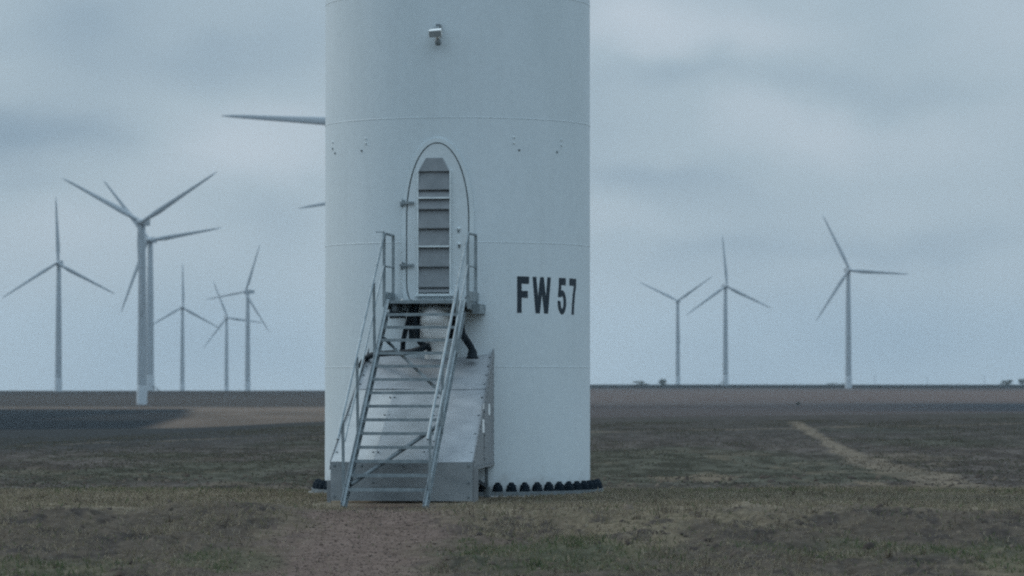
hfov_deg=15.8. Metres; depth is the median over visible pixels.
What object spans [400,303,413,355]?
black hose
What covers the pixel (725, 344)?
wind turbine
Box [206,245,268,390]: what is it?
wind turbine
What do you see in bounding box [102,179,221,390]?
wind turbine
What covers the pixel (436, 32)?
floodlight
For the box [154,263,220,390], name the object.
wind turbine
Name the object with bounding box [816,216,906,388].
wind turbine
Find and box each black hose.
[359,343,429,367]
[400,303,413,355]
[413,303,430,351]
[458,303,478,358]
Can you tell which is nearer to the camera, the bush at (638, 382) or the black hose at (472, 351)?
the black hose at (472, 351)
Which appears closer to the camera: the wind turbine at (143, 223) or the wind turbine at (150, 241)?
the wind turbine at (143, 223)
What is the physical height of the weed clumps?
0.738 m
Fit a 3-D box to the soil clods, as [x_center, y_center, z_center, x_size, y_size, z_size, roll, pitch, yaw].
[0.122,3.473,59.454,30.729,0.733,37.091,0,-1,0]
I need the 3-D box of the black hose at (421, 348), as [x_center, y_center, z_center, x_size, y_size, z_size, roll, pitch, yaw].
[-1.887,1.060,57.437,1.577,0.401,0.233,-1,-2,44]
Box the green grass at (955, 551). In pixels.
[0,485,1023,575]
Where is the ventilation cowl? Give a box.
[420,305,448,358]
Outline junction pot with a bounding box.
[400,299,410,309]
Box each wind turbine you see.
[3,196,114,391]
[62,172,215,404]
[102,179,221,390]
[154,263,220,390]
[204,282,262,390]
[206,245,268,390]
[222,115,324,124]
[298,202,324,208]
[640,277,710,383]
[687,235,769,384]
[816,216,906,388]
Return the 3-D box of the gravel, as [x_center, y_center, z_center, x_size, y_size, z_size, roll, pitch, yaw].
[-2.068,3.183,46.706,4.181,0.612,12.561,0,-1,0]
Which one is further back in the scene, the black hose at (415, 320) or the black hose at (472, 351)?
the black hose at (472, 351)
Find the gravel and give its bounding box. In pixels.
[188,508,507,575]
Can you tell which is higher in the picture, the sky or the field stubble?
the sky
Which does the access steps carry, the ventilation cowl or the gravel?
the ventilation cowl
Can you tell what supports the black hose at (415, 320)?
hanging from the access steps
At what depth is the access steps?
55.15 m
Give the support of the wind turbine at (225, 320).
on the ground at (57, 415)
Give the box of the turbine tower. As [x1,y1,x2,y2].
[312,0,602,495]
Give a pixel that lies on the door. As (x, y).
(437, 210)
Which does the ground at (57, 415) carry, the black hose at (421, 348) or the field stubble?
the field stubble
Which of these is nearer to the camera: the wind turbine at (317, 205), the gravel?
the gravel
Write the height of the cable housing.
2.410 m
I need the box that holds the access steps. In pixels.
[336,232,485,507]
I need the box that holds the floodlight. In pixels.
[428,24,441,45]
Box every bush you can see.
[633,381,647,384]
[658,379,666,384]
[1001,380,1011,384]
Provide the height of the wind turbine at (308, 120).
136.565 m
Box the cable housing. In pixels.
[327,348,494,502]
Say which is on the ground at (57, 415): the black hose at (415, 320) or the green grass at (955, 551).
the green grass at (955, 551)
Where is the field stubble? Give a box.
[0,417,1023,489]
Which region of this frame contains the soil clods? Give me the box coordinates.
[0,473,1023,575]
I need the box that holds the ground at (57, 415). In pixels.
[0,384,1023,575]
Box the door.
[400,142,468,312]
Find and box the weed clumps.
[0,483,1023,575]
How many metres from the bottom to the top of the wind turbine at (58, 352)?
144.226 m
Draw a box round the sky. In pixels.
[0,0,1023,390]
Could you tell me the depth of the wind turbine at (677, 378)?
3777.43 m
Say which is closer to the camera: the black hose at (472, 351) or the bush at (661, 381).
the black hose at (472, 351)
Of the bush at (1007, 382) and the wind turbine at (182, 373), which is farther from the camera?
the wind turbine at (182, 373)
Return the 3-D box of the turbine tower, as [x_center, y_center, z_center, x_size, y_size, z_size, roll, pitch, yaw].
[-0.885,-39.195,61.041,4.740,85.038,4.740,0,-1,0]

